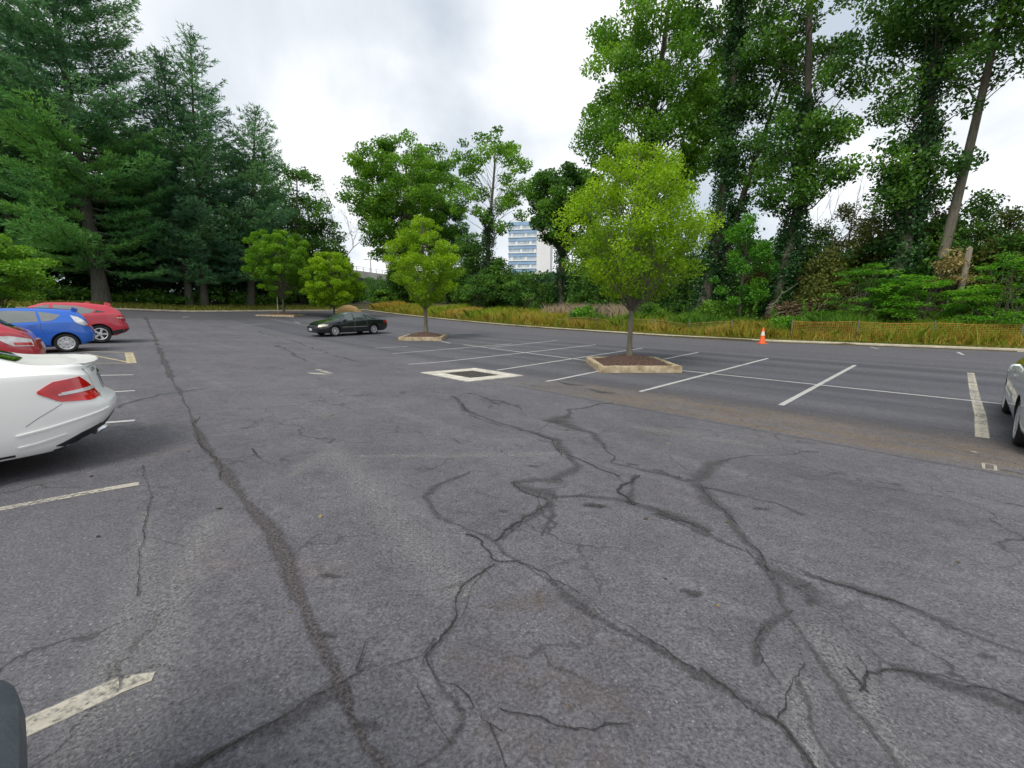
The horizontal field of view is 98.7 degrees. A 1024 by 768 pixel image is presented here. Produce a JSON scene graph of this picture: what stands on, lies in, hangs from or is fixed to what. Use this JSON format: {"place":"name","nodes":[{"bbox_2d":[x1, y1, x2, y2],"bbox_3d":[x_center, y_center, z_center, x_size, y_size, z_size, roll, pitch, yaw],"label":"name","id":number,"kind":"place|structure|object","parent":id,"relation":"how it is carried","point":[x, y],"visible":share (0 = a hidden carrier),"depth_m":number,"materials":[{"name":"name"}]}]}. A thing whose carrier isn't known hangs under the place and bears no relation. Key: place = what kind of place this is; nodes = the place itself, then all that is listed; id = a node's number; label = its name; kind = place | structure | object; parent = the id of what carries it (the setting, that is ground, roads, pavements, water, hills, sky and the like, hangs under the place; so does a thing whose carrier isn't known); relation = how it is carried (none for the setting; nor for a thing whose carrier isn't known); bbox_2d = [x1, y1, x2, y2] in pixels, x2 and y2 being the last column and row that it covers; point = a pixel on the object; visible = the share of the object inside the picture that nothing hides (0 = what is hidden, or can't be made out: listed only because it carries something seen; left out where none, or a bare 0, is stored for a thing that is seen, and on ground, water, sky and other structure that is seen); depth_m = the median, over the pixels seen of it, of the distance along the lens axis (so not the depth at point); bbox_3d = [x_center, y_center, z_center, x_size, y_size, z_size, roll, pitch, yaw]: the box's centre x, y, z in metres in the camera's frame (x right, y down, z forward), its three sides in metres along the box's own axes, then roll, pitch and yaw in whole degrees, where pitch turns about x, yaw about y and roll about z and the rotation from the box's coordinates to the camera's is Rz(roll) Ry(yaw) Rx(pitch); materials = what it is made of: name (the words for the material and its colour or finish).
{"place":"outdoors","nodes":[
{"label":"outdoors","id":0,"kind":"place"},
{"bbox_2d":[0,309,1023,767],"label":"parking lot","id":1,"kind":"structure","parent":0,"point":[206,629],"depth_m":2.90,"materials":[{"name":"asphalt"}]},
{"bbox_2d":[0,680,27,767],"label":"dark car","id":2,"kind":"object","parent":1,"relation":"on","point":[13,744],"visible":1,"depth_m":0.99,"materials":[{"name":"black paint"}]},
{"bbox_2d":[0,319,46,353],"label":"red hatchback","id":3,"kind":"object","parent":1,"relation":"on","point":[16,339],"visible":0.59,"depth_m":9.18,"materials":[{"name":"paint"}]},
{"bbox_2d":[0,234,61,307],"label":"broadleaf tree","id":4,"kind":"object","parent":1,"relation":"on","point":[21,272],"visible":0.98,"depth_m":26.69,"materials":[{"name":"green plant"}]},
{"bbox_2d":[0,307,94,351],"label":"blue hatchback","id":5,"kind":"object","parent":1,"relation":"on","point":[67,330],"visible":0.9,"depth_m":14.30,"materials":[{"name":"paint"}]},
{"bbox_2d":[0,350,116,461],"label":"white coupe","id":6,"kind":"object","parent":1,"relation":"on","point":[51,402],"visible":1,"depth_m":4.00,"materials":[{"name":"paint"}]},
{"bbox_2d":[25,302,128,342],"bbox_3d":[-17.945,-2.409,17.190,4.470,1.625,2.118,-10,14,-44],"label":"red crossover","id":7,"kind":"object","parent":1,"relation":"on","point":[105,321],"visible":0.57,"depth_m":17.54,"materials":[{"name":"paint"}]},
{"bbox_2d":[52,305,93,313],"bbox_3d":[-16.996,-2.875,17.041,1.200,0.400,0.234,-10,14,-44],"label":"side window","id":8,"kind":"structure","parent":7,"relation":"in","point":[81,310],"depth_m":17.10,"materials":[{"name":"grey glass"}]},
{"bbox_2d":[86,351,136,362],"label":"hatched markings","id":9,"kind":"object","parent":1,"relation":"on","point":[132,359],"visible":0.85,"depth_m":13.38,"materials":[{"name":"yellow paint"}]},
{"bbox_2d":[144,317,391,767],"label":"worn joint","id":10,"kind":"object","parent":1,"relation":"on","point":[287,563],"visible":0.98,"depth_m":2.53,"materials":[{"name":"asphalt"}]},
{"bbox_2d":[256,312,305,316],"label":"tree planter","id":11,"kind":"object","parent":1,"relation":"on","point":[281,314],"visible":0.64,"depth_m":43.78,"materials":[{"name":"beige concrete"}]},
{"bbox_2d":[240,229,313,312],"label":"young tree","id":12,"kind":"object","parent":11,"relation":"in","point":[292,261],"visible":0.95,"depth_m":42.88,"materials":[{"name":"green plant"}]},
{"bbox_2d":[297,251,365,314],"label":"young tree","id":13,"kind":"object","parent":1,"relation":"on","point":[321,262],"visible":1,"depth_m":42.91,"materials":[{"name":"green plant"}]},
{"bbox_2d":[307,312,386,335],"bbox_3d":[-10.345,-3.849,27.795,2.127,1.430,5.006,8,13,38],"label":"black sedan","id":14,"kind":"object","parent":1,"relation":"on","point":[342,322],"visible":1,"depth_m":27.05,"materials":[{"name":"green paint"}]},
{"bbox_2d":[335,305,361,313],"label":"straw mound","id":15,"kind":"object","parent":1,"relation":"on","point":[347,308],"visible":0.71,"depth_m":49.09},
{"bbox_2d":[398,332,447,340],"bbox_3d":[-5.120,-2.711,25.578,2.415,0.695,2.418,0,10,0],"label":"tree planter","id":16,"kind":"object","parent":1,"relation":"on","point":[424,336],"visible":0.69,"depth_m":24.63,"materials":[{"name":"beige concrete"}]},
{"bbox_2d":[381,214,464,331],"bbox_3d":[-4.980,-6.109,24.926,4.674,6.605,4.484,0,10,0],"label":"young tree","id":17,"kind":"object","parent":16,"relation":"in","point":[427,282],"visible":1,"depth_m":24.26,"materials":[{"name":"green plant"}]},
{"bbox_2d":[420,368,522,381],"bbox_3d":[-1.131,-0.217,12.363,2.000,0.216,2.100,-10,14,-44],"label":"storm drain","id":18,"kind":"object","parent":1,"relation":"on","point":[469,373],"visible":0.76,"depth_m":12.23,"materials":[{"name":"white paint"}]},
{"bbox_2d":[0,369,996,735],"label":"worn markings","id":19,"kind":"object","parent":1,"relation":"on","point":[80,701],"visible":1,"depth_m":1.79,"materials":[{"name":"beige paint"}]},
{"bbox_2d":[7,307,1023,351],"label":"kerb","id":20,"kind":"structure","parent":1,"relation":"on","point":[962,347],"depth_m":24.66,"materials":[{"name":"concrete"}]},
{"bbox_2d":[84,313,1015,706],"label":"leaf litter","id":21,"kind":"object","parent":1,"relation":"on","point":[590,371],"visible":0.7,"depth_m":7.41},
{"bbox_2d":[100,322,1001,422],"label":"stall lines","id":22,"kind":"object","parent":1,"relation":"on","point":[809,389],"visible":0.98,"depth_m":12.23,"materials":[{"name":"white paint"}]},
{"bbox_2d":[96,398,1023,767],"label":"open cracks","id":23,"kind":"object","parent":1,"relation":"on","point":[866,674],"visible":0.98,"depth_m":1.99,"materials":[{"name":"asphalt"}]},
{"bbox_2d":[118,334,1023,767],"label":"crack sealer","id":24,"kind":"object","parent":1,"relation":"on","point":[330,694],"visible":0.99,"depth_m":2.42,"materials":[{"name":"asphalt"}]},
{"bbox_2d":[586,354,681,372],"bbox_3d":[3.799,-0.628,14.159,2.462,0.676,2.521,0,10,0],"label":"tree planter","id":25,"kind":"object","parent":1,"relation":"on","point":[625,363],"visible":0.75,"depth_m":13.26,"materials":[{"name":"beige concrete"}]},
{"bbox_2d":[552,135,724,355],"bbox_3d":[3.932,-4.027,13.560,4.734,6.567,4.903,6,12,28],"label":"young tree","id":26,"kind":"object","parent":25,"relation":"in","point":[635,229],"visible":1,"depth_m":12.67,"materials":[{"name":"green plant"}]},
{"bbox_2d":[317,382,994,726],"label":"oil spots","id":27,"kind":"object","parent":1,"relation":"on","point":[369,723],"visible":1,"depth_m":2.52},
{"bbox_2d":[1001,357,1023,445],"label":"silver car","id":28,"kind":"object","parent":1,"relation":"on","point":[1013,400],"visible":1,"depth_m":6.55,"materials":[{"name":"grey paint"}]},
{"bbox_2d":[0,0,1023,301],"label":"sky","id":29,"kind":"structure","parent":0,"point":[331,76],"materials":[{"name":"white"}]},
{"bbox_2d":[11,299,1016,351],"bbox_3d":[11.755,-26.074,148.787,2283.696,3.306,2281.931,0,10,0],"label":"ground","id":30,"kind":"structure","parent":0,"point":[363,305],"depth_m":35.35,"materials":[{"name":"plant"}]},
{"bbox_2d":[0,2,95,288],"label":"pine tree","id":31,"kind":"object","parent":30,"relation":"on","point":[6,53],"visible":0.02,"depth_m":43.04,"materials":[{"name":"green plant"}]},
{"bbox_2d":[0,31,104,287],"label":"pine tree","id":32,"kind":"object","parent":30,"relation":"on","point":[15,154],"visible":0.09,"depth_m":41.42,"materials":[{"name":"green plant"}]},
{"bbox_2d":[0,0,177,303],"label":"pine tree","id":33,"kind":"object","parent":30,"relation":"on","point":[41,136],"visible":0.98,"depth_m":38.95,"materials":[{"name":"green plant"}]},
{"bbox_2d":[70,119,191,289],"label":"pine tree","id":34,"kind":"object","parent":30,"relation":"on","point":[142,268],"visible":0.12,"depth_m":48.88,"materials":[{"name":"green plant"}]},
{"bbox_2d":[0,284,340,305],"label":"woodland floor plants","id":35,"kind":"object","parent":30,"relation":"on","point":[52,291],"visible":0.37,"depth_m":47.15,"materials":[{"name":"green plant"}]},
{"bbox_2d":[113,42,232,305],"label":"pine tree","id":36,"kind":"object","parent":30,"relation":"on","point":[188,290],"visible":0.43,"depth_m":45.38,"materials":[{"name":"green plant"}]},
{"bbox_2d":[0,154,350,302],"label":"woodland","id":37,"kind":"object","parent":30,"relation":"on","point":[83,280],"visible":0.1,"depth_m":52.20,"materials":[{"name":"green plant"}]},
{"bbox_2d":[0,299,359,310],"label":"end grass","id":38,"kind":"structure","parent":30,"relation":"on","point":[135,305],"depth_m":46.27,"materials":[{"name":"plant"}]},
{"bbox_2d":[128,21,260,305],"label":"pine tree","id":39,"kind":"object","parent":30,"relation":"on","point":[206,119],"visible":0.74,"depth_m":45.37,"materials":[{"name":"green plant"}]},
{"bbox_2d":[174,133,259,301],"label":"broadleaf tree","id":40,"kind":"object","parent":30,"relation":"on","point":[223,175],"visible":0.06,"depth_m":56.98,"materials":[{"name":"green plant"}]},
{"bbox_2d":[204,101,303,305],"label":"pine tree","id":41,"kind":"object","parent":30,"relation":"on","point":[236,253],"visible":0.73,"depth_m":49.03,"materials":[{"name":"green plant"}]},
{"bbox_2d":[216,159,308,302],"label":"broadleaf tree","id":42,"kind":"object","parent":30,"relation":"on","point":[291,205],"visible":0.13,"depth_m":59.53,"materials":[{"name":"green plant"}]},
{"bbox_2d":[179,266,385,301],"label":"highway bridge","id":43,"kind":"structure","parent":30,"relation":"on","point":[364,274],"depth_m":115.26,"materials":[{"name":"concrete"}]},
{"bbox_2d":[245,164,339,302],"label":"broadleaf tree","id":44,"kind":"object","parent":30,"relation":"on","point":[303,176],"visible":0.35,"depth_m":60.34,"materials":[{"name":"green plant"}]},
{"bbox_2d":[299,209,354,288],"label":"broadleaf tree","id":45,"kind":"object","parent":30,"relation":"on","point":[315,226],"visible":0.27,"depth_m":66.10,"materials":[{"name":"green plant"}]},
{"bbox_2d":[311,182,397,254],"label":"bare tree","id":46,"kind":"object","parent":30,"relation":"on","point":[343,215],"visible":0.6,"depth_m":73.82,"materials":[{"name":"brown plant"}]},
{"bbox_2d":[341,280,370,302],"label":"shrub","id":47,"kind":"object","parent":30,"relation":"on","point":[362,297],"visible":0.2,"depth_m":67.40,"materials":[{"name":"green plant"}]},
{"bbox_2d":[369,289,396,302],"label":"shrub","id":48,"kind":"object","parent":30,"relation":"on","point":[381,295],"visible":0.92,"depth_m":60.60,"materials":[{"name":"green plant"}]},
{"bbox_2d":[334,128,468,302],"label":"tall tree","id":49,"kind":"object","parent":30,"relation":"on","point":[381,208],"visible":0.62,"depth_m":60.57,"materials":[{"name":"green plant"}]},
{"bbox_2d":[384,256,420,302],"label":"thicket tree","id":50,"kind":"object","parent":30,"relation":"on","point":[396,289],"visible":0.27,"depth_m":65.24,"materials":[{"name":"green plant"}]},
{"bbox_2d":[416,199,478,303],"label":"tall tree","id":51,"kind":"object","parent":30,"relation":"on","point":[460,229],"visible":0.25,"depth_m":63.17,"materials":[{"name":"green plant"}]},
{"bbox_2d":[440,232,484,305],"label":"thicket tree","id":52,"kind":"object","parent":30,"relation":"on","point":[471,252],"visible":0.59,"depth_m":55.67,"materials":[{"name":"green plant"}]},
{"bbox_2d":[368,300,567,325],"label":"dry grass","id":53,"kind":"structure","parent":30,"relation":"on","point":[385,304],"depth_m":43.87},
{"bbox_2d":[458,272,498,307],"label":"shrub","id":54,"kind":"object","parent":30,"relation":"on","point":[483,290],"visible":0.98,"depth_m":50.60,"materials":[{"name":"green plant"}]},
{"bbox_2d":[445,125,535,308],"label":"tall tree","id":55,"kind":"object","parent":30,"relation":"on","point":[509,151],"visible":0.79,"depth_m":51.58,"materials":[{"name":"green plant"}]},
{"bbox_2d":[479,256,518,308],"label":"thicket tree","id":56,"kind":"object","parent":30,"relation":"on","point":[500,275],"visible":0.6,"depth_m":53.72,"materials":[{"name":"green plant"}]},
{"bbox_2d":[501,269,555,309],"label":"shrub","id":57,"kind":"object","parent":30,"relation":"on","point":[531,293],"visible":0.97,"depth_m":46.51,"materials":[{"name":"green plant"}]},
{"bbox_2d":[507,215,552,274],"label":"apartment tower","id":58,"kind":"structure","parent":30,"relation":"on","point":[528,250],"depth_m":177.73,"materials":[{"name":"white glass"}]},
{"bbox_2d":[526,161,603,307],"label":"tall tree","id":59,"kind":"object","parent":30,"relation":"on","point":[551,183],"visible":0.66,"depth_m":44.57,"materials":[{"name":"green plant"}]},
{"bbox_2d":[568,305,595,319],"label":"shrub","id":60,"kind":"object","parent":30,"relation":"on","point":[577,311],"visible":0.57,"depth_m":36.23,"materials":[{"name":"green plant"}]},
{"bbox_2d":[561,224,626,305],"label":"thicket tree","id":61,"kind":"object","parent":30,"relation":"on","point":[575,280],"visible":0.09,"depth_m":42.64,"materials":[{"name":"green plant"}]},
{"bbox_2d":[538,302,650,317],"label":"seed heads","id":62,"kind":"object","parent":30,"relation":"on","point":[619,309],"visible":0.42,"depth_m":37.03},
{"bbox_2d":[565,269,625,307],"bbox_3d":[8.242,-8.568,40.686,6.301,4.938,6.205,0,10,0],"label":"shrub","id":63,"kind":"object","parent":30,"relation":"on","point":[591,291],"visible":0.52,"depth_m":39.51,"materials":[{"name":"green plant"}]},
{"bbox_2d":[601,240,657,306],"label":"thicket tree","id":64,"kind":"object","parent":30,"relation":"on","point":[612,292],"visible":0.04,"depth_m":39.26,"materials":[{"name":"green plant"}]},
{"bbox_2d":[545,314,732,335],"bbox_3d":[7.993,-4.397,31.744,0.520,1.073,15.602,-8,13,-39],"label":"sagging fence","id":65,"kind":"object","parent":30,"relation":"on","point":[648,323],"visible":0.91,"depth_m":29.85,"materials":[{"name":"metal"}]},
{"bbox_2d":[635,302,664,318],"bbox_3d":[10.560,-5.397,33.872,2.566,1.802,2.761,-9,13,-41],"label":"shrub","id":66,"kind":"object","parent":30,"relation":"on","point":[653,307],"visible":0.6,"depth_m":33.27,"materials":[{"name":"green plant"}]},
{"bbox_2d":[568,0,759,305],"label":"tall tree","id":67,"kind":"object","parent":30,"relation":"on","point":[690,105],"visible":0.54,"depth_m":33.29,"materials":[{"name":"green plant"}]},
{"bbox_2d":[388,212,971,313],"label":"undergrowth shade","id":68,"kind":"object","parent":30,"relation":"on","point":[548,277],"visible":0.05,"depth_m":42.84,"materials":[{"name":"green plant"}]},
{"bbox_2d":[363,236,1023,320],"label":"undergrowth","id":69,"kind":"object","parent":30,"relation":"on","point":[373,288],"visible":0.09,"depth_m":36.92,"materials":[{"name":"green plant"}]},
{"bbox_2d":[367,309,1023,348],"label":"verge grass","id":70,"kind":"structure","parent":30,"relation":"on","point":[899,342],"depth_m":24.72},
{"bbox_2d":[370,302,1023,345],"bbox_3d":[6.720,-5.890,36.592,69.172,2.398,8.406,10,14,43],"label":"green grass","id":71,"kind":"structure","parent":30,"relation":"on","point":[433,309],"depth_m":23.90,"materials":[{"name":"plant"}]},
{"bbox_2d":[697,299,740,318],"bbox_3d":[13.931,-4.859,30.117,2.807,1.936,2.622,-3,10,-15],"label":"shrub","id":72,"kind":"object","parent":30,"relation":"on","point":[711,305],"visible":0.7,"depth_m":29.70,"materials":[{"name":"green plant"}]},
{"bbox_2d":[686,0,791,312],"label":"tall tree","id":73,"kind":"object","parent":30,"relation":"on","point":[730,121],"visible":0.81,"depth_m":30.24,"materials":[{"name":"green plant"}]},
{"bbox_2d":[707,212,780,315],"bbox_3d":[15.500,-7.480,29.119,4.100,7.324,3.937,-8,13,-37],"label":"broadleaf tree","id":74,"kind":"object","parent":30,"relation":"on","point":[750,294],"visible":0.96,"depth_m":28.55,"materials":[{"name":"green plant"}]},
{"bbox_2d":[696,26,833,301],"bbox_3d":[17.681,-14.105,31.368,8.564,19.830,6.794,-3,10,-15],"label":"tall tree","id":75,"kind":"object","parent":30,"relation":"on","point":[746,177],"visible":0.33,"depth_m":30.31,"materials":[{"name":"green plant"}]},
{"bbox_2d":[738,255,805,315],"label":"thicket tree","id":76,"kind":"object","parent":30,"relation":"on","point":[760,274],"visible":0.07,"depth_m":31.15,"materials":[{"name":"green plant"}]},
{"bbox_2d":[765,314,801,325],"bbox_3d":[15.858,-3.427,25.316,2.006,1.224,1.880,0,10,0],"label":"shrub","id":77,"kind":"object","parent":30,"relation":"on","point":[783,319],"visible":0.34,"depth_m":25.19,"materials":[{"name":"green plant"}]},
{"bbox_2d":[552,317,1023,346],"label":"dry grass","id":78,"kind":"structure","parent":30,"relation":"on","point":[720,329],"depth_m":24.89,"materials":[{"name":"plant"}]},
{"bbox_2d":[577,305,1023,336],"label":"weeds","id":79,"kind":"object","parent":30,"relation":"on","point":[698,318],"visible":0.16,"depth_m":24.60,"materials":[{"name":"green plant"}]},
{"bbox_2d":[761,220,849,311],"bbox_3d":[21.248,-8.124,31.585,5.311,7.079,5.832,-5,11,-25],"label":"thicket tree","id":80,"kind":"object","parent":30,"relation":"on","point":[816,238],"visible":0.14,"depth_m":30.45,"materials":[{"name":"green plant"}]},
{"bbox_2d":[763,283,864,320],"bbox_3d":[19.950,-4.986,28.006,7.602,2.889,2.663,0,10,0],"label":"brush heap","id":81,"kind":"object","parent":30,"relation":"on","point":[789,310],"visible":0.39,"depth_m":27.75,"materials":[{"name":"brown plant"}]},
{"bbox_2d":[737,0,896,318],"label":"tall tree","id":82,"kind":"object","parent":30,"relation":"on","point":[813,121],"visible":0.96,"depth_m":27.46,"materials":[{"name":"green plant"}]},
{"bbox_2d":[785,245,857,314],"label":"thicket tree","id":83,"kind":"object","parent":30,"relation":"on","point":[824,268],"visible":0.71,"depth_m":28.02,"materials":[{"name":"green plant"}]},
{"bbox_2d":[804,170,882,252],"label":"bare tree","id":84,"kind":"object","parent":30,"relation":"on","point":[843,211],"visible":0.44,"depth_m":29.09,"materials":[{"name":"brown plant"}]},
{"bbox_2d":[802,201,887,301],"bbox_3d":[23.260,-8.514,30.918,5.439,7.988,5.947,9,13,40],"label":"thicket tree","id":85,"kind":"object","parent":30,"relation":"on","point":[848,215],"visible":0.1,"depth_m":29.83,"materials":[{"name":"green plant"}]},
{"bbox_2d":[819,262,905,320],"bbox_3d":[20.064,-4.953,25.166,4.057,3.868,3.891,-7,12,-33],"label":"shrub","id":86,"kind":"object","parent":30,"relation":"on","point":[866,289],"visible":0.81,"depth_m":24.84,"materials":[{"name":"green plant"}]},
{"bbox_2d":[839,204,925,311],"bbox_3d":[23.285,-7.730,27.997,4.752,7.726,4.368,0,10,0],"label":"thicket tree","id":87,"kind":"object","parent":30,"relation":"on","point":[864,259],"visible":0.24,"depth_m":27.80,"materials":[{"name":"green plant"}]},
{"bbox_2d":[858,277,935,322],"bbox_3d":[21.439,-4.387,24.393,3.750,3.019,3.340,0,10,0],"label":"shrub","id":88,"kind":"object","parent":30,"relation":"on","point":[895,284],"visible":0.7,"depth_m":23.92,"materials":[{"name":"green plant"}]},
{"bbox_2d":[790,318,1023,345],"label":"netting fence","id":89,"kind":"object","parent":30,"relation":"on","point":[1022,328],"visible":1,"depth_m":21.42,"materials":[{"name":"plastic"}]},
{"bbox_2d":[880,205,958,289],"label":"thicket tree","id":90,"kind":"object","parent":30,"relation":"on","point":[938,214],"visible":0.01,"depth_m":26.66,"materials":[{"name":"green plant"}]},
{"bbox_2d":[874,273,967,324],"bbox_3d":[21.441,-4.225,23.218,3.373,3.267,3.488,2,10,13],"label":"shrub","id":91,"kind":"object","parent":30,"relation":"on","point":[925,298],"visible":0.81,"depth_m":23.00,"materials":[{"name":"green plant"}]},
{"bbox_2d":[858,0,1023,317],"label":"tall tree","id":92,"kind":"object","parent":30,"relation":"on","point":[907,178],"visible":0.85,"depth_m":23.73,"materials":[{"name":"green plant"}]},
{"bbox_2d":[875,0,1023,316],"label":"tall tree","id":93,"kind":"object","parent":30,"relation":"on","point":[987,74],"visible":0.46,"depth_m":22.95,"materials":[{"name":"green plant"}]},
{"bbox_2d":[903,212,998,316],"bbox_3d":[24.822,-6.555,25.283,4.593,6.438,4.717,0,10,0],"label":"thicket tree","id":94,"kind":"object","parent":30,"relation":"on","point":[961,242],"visible":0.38,"depth_m":24.49,"materials":[{"name":"green plant"}]},
{"bbox_2d":[924,246,979,315],"bbox_3d":[23.630,-5.046,23.494,2.379,4.523,2.247,-8,13,-39],"label":"shrub","id":95,"kind":"object","parent":30,"relation":"on","point":[953,269],"visible":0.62,"depth_m":23.12,"materials":[{"name":"brown plant"}]},
{"bbox_2d":[953,246,972,311],"bbox_3d":[23.495,-4.901,23.001,0.411,4.478,0.335,0,10,0],"label":"tree stump","id":96,"kind":"object","parent":30,"relation":"on","point":[968,253],"visible":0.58,"depth_m":22.72,"materials":[{"name":"wood"}]},
{"bbox_2d":[924,288,1022,329],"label":"shrub","id":97,"kind":"object","parent":30,"relation":"on","point":[978,303],"visible":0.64,"depth_m":21.38,"materials":[{"name":"green plant"}]},
{"bbox_2d":[930,188,1022,302],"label":"thicket tree","id":98,"kind":"object","parent":30,"relation":"on","point":[985,213],"visible":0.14,"depth_m":24.32,"materials":[{"name":"green plant"}]},
{"bbox_2d":[941,252,1023,329],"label":"shrub","id":99,"kind":"object","parent":30,"relation":"on","point":[1014,315],"visible":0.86,"depth_m":20.77,"materials":[{"name":"green plant"}]},
{"bbox_2d":[945,205,1023,318],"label":"thicket tree","id":100,"kind":"object","parent":30,"relation":"on","point":[981,257],"visible":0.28,"depth_m":23.14,"materials":[{"name":"green plant"}]},
{"bbox_2d":[969,206,1023,319],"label":"thicket tree","id":101,"kind":"object","parent":30,"relation":"on","point":[1006,242],"visible":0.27,"depth_m":22.57,"materials":[{"name":"green plant"}]},
{"bbox_2d":[992,1,1023,60],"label":"tall tree","id":102,"kind":"object","parent":30,"relation":"on","point":[1012,48],"visible":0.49,"depth_m":20.66,"materials":[{"name":"green plant"}]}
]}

